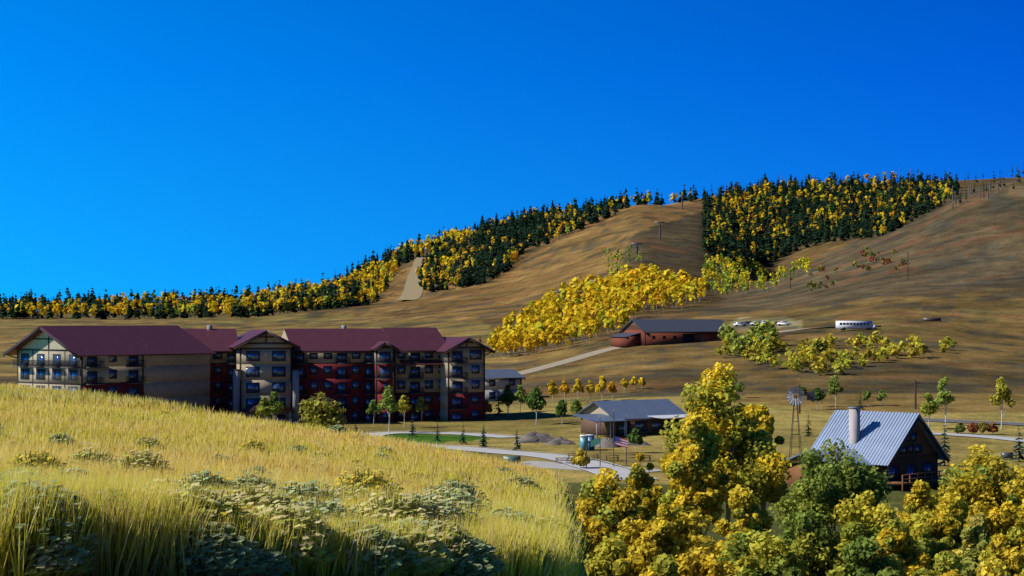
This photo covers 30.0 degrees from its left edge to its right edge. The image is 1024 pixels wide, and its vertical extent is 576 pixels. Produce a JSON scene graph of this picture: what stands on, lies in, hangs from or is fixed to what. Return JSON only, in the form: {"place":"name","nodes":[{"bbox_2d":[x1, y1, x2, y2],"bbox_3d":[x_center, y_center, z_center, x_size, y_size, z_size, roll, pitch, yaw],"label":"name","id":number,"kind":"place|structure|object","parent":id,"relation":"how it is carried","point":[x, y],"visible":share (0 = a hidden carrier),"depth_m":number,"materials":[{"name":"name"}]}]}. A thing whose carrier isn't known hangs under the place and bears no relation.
{"place":"outdoors","nodes":[
{"label":"outdoors","id":0,"kind":"place"},
{"bbox_2d":[0,177,1023,575],"bbox_3d":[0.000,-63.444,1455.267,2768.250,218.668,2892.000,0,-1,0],"label":"hillside","id":1,"kind":"structure","parent":0,"point":[960,273],"depth_m":722.39,"materials":[{"name":"brown plant"}]},
{"bbox_2d":[18,325,483,423],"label":"hotel walls","id":2,"kind":"structure","parent":1,"relation":"on","point":[187,379],"depth_m":363.43,"materials":[{"name":"beige paint"}]},
{"bbox_2d":[2,325,494,412],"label":"hotel roof","id":3,"kind":"structure","parent":2,"relation":"on","point":[122,340],"depth_m":367.86,"materials":[{"name":"brown metal"}]},
{"bbox_2d":[2,327,494,421],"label":"hotel trim","id":4,"kind":"structure","parent":2,"relation":"attached to","point":[143,381],"depth_m":367.76,"materials":[{"name":"brown wood"}]},
{"bbox_2d":[21,350,480,423],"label":"hotel windows","id":5,"kind":"structure","parent":2,"relation":"in","point":[255,356],"depth_m":370.27,"materials":[{"name":"glass"}]},
{"bbox_2d":[0,393,579,575],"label":"shrubs","id":6,"kind":"object","parent":1,"relation":"on","point":[239,557],"visible":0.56,"depth_m":14.90,"materials":[{"name":"green plant"}]},
{"bbox_2d":[0,381,587,575],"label":"grass","id":7,"kind":"structure","parent":1,"relation":"on","point":[32,418],"depth_m":25.90,"materials":[{"name":"yellow plant"}]},
{"bbox_2d":[6,252,917,413],"bbox_3d":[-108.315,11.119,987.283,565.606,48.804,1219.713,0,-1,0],"label":"utility poles","id":8,"kind":"object","parent":1,"relation":"on","point":[799,407],"visible":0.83,"depth_m":388.58,"materials":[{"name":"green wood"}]},
{"bbox_2d":[485,378,520,400],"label":"grey house walls","id":9,"kind":"structure","parent":1,"relation":"on","point":[500,384],"depth_m":442.25,"materials":[{"name":"grey paint"}]},
{"bbox_2d":[490,380,514,398],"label":"windows","id":10,"kind":"structure","parent":9,"relation":"in","point":[511,382],"depth_m":441.43,"materials":[{"name":"glass"}]},
{"bbox_2d":[485,369,525,378],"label":"roof","id":11,"kind":"structure","parent":9,"relation":"on","point":[499,373],"depth_m":444.73,"materials":[{"name":"grey metal"}]},
{"bbox_2d":[485,378,525,398],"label":"building trim","id":12,"kind":"structure","parent":9,"relation":"attached to","point":[502,379],"depth_m":441.56,"materials":[{"name":"wood"}]},
{"bbox_2d":[0,163,1023,355],"bbox_3d":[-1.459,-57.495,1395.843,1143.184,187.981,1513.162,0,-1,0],"label":"forest trees","id":13,"kind":"object","parent":1,"relation":"on","point":[614,290],"depth_m":1514.68,"materials":[{"name":"plant"}]},
{"bbox_2d":[82,257,1023,479],"bbox_3d":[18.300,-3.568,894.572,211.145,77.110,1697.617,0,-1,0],"label":"road surfaces","id":14,"kind":"object","parent":1,"relation":"on","point":[413,290],"visible":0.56,"depth_m":322.52,"materials":[{"name":"grey asphalt"}]},
{"bbox_2d":[513,430,651,447],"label":"gravel mounds","id":15,"kind":"object","parent":1,"relation":"on","point":[534,436],"visible":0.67,"depth_m":306.27,"materials":[{"name":"beige gravel"}]},
{"bbox_2d":[580,434,594,450],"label":"portable toilets","id":16,"kind":"object","parent":1,"relation":"on","point":[590,437],"visible":0.77,"depth_m":292.15,"materials":[{"name":"paint"}]},
{"bbox_2d":[555,452,651,462],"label":"picnic tables","id":17,"kind":"object","parent":1,"relation":"on","point":[606,457],"visible":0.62,"depth_m":271.70,"materials":[{"name":"brown wood"}]},
{"bbox_2d":[586,410,627,467],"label":"flagpoles","id":18,"kind":"object","parent":1,"relation":"on","point":[619,441],"visible":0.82,"depth_m":260.58,"materials":[{"name":"metal"}]},
{"bbox_2d":[555,196,685,297],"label":"ski lift towers","id":19,"kind":"structure","parent":1,"relation":"on","point":[636,244],"depth_m":1229.91,"materials":[{"name":"metal"}]},
{"bbox_2d":[255,246,1023,467],"bbox_3d":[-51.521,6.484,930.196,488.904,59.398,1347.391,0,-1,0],"label":"trees","id":20,"kind":"object","parent":1,"relation":"on","point":[323,413],"depth_m":398.03,"materials":[{"name":"plant"}]},
{"bbox_2d":[611,321,719,346],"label":"building walls","id":21,"kind":"structure","parent":1,"relation":"on","point":[634,340],"depth_m":601.29,"materials":[{"name":"brown wood"}]},
{"bbox_2d":[609,319,724,336],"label":"barn roof","id":22,"kind":"structure","parent":21,"relation":"on","point":[678,325],"depth_m":606.63,"materials":[{"name":"grey metal"}]},
{"bbox_2d":[644,332,723,345],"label":"barn trim","id":23,"kind":"structure","parent":21,"relation":"attached to","point":[687,338],"depth_m":605.25,"materials":[{"name":"brown wood"}]},
{"bbox_2d":[503,318,1012,462],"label":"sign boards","id":24,"kind":"object","parent":1,"relation":"on","point":[1005,455],"visible":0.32,"depth_m":276.48,"materials":[{"name":"paint"}]},
{"bbox_2d":[733,321,790,325],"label":"parked cars","id":25,"kind":"object","parent":1,"relation":"on","point":[745,324],"visible":0.38,"depth_m":679.14,"materials":[{"name":"white metal"}]},
{"bbox_2d":[737,321,785,323],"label":"car windows","id":26,"kind":"structure","parent":25,"relation":"attached to","point":[758,321],"depth_m":679.54,"materials":[{"name":"black glass"}]},
{"bbox_2d":[575,360,1023,575],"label":"trees","id":27,"kind":"object","parent":1,"relation":"on","point":[622,535],"depth_m":134.57,"materials":[{"name":"yellow plant"}]},
{"bbox_2d":[786,387,814,456],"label":"windmill","id":28,"kind":"object","parent":1,"relation":"on","point":[810,395],"visible":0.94,"depth_m":255.42,"materials":[{"name":"paint"}]},
{"bbox_2d":[835,321,876,329],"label":"bus","id":29,"kind":"object","parent":1,"relation":"on","point":[870,326],"visible":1,"depth_m":626.80,"materials":[{"name":"white metal"}]},
{"bbox_2d":[839,323,868,324],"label":"bus windows","id":30,"kind":"structure","parent":29,"relation":"attached to","point":[854,323],"depth_m":626.68,"materials":[{"name":"black glass"}]},
{"bbox_2d":[786,408,935,486],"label":"cabin walls","id":31,"kind":"structure","parent":1,"relation":"on","point":[854,437],"depth_m":235.59,"materials":[{"name":"brown wood"}]},
{"bbox_2d":[786,410,949,467],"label":"cabin roof","id":32,"kind":"structure","parent":31,"relation":"on","point":[883,435],"depth_m":235.29,"materials":[{"name":"grey metal"}]},
{"bbox_2d":[848,406,953,491],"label":"cabin timber trim","id":33,"kind":"structure","parent":31,"relation":"attached to","point":[911,480],"depth_m":233.87,"materials":[{"name":"brown wood"}]},
{"bbox_2d":[888,432,933,480],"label":"cabin windows","id":34,"kind":"structure","parent":31,"relation":"in","point":[904,449],"depth_m":235.33,"materials":[{"name":"glass"}]},
{"bbox_2d":[0,0,1023,310],"label":"sky","id":35,"kind":"structure","parent":0,"point":[184,146],"materials":[{"name":"blue"}]},
{"bbox_2d":[581,404,680,435],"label":"house walls","id":36,"kind":"structure","parent":0,"point":[588,426],"depth_m":325.75,"materials":[{"name":"brown wood"}]},
{"bbox_2d":[572,399,686,421],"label":"house roof","id":37,"kind":"structure","parent":36,"relation":"on","point":[650,409],"depth_m":326.04,"materials":[{"name":"grey metal"}]},
{"bbox_2d":[596,413,684,437],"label":"house trim","id":38,"kind":"structure","parent":36,"relation":"attached to","point":[624,435],"depth_m":321.85,"materials":[{"name":"wood"}]},
{"bbox_2d":[619,420,678,434],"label":"windows","id":39,"kind":"structure","parent":36,"relation":"in","point":[642,425],"depth_m":324.96,"materials":[{"name":"glass"}]}
]}

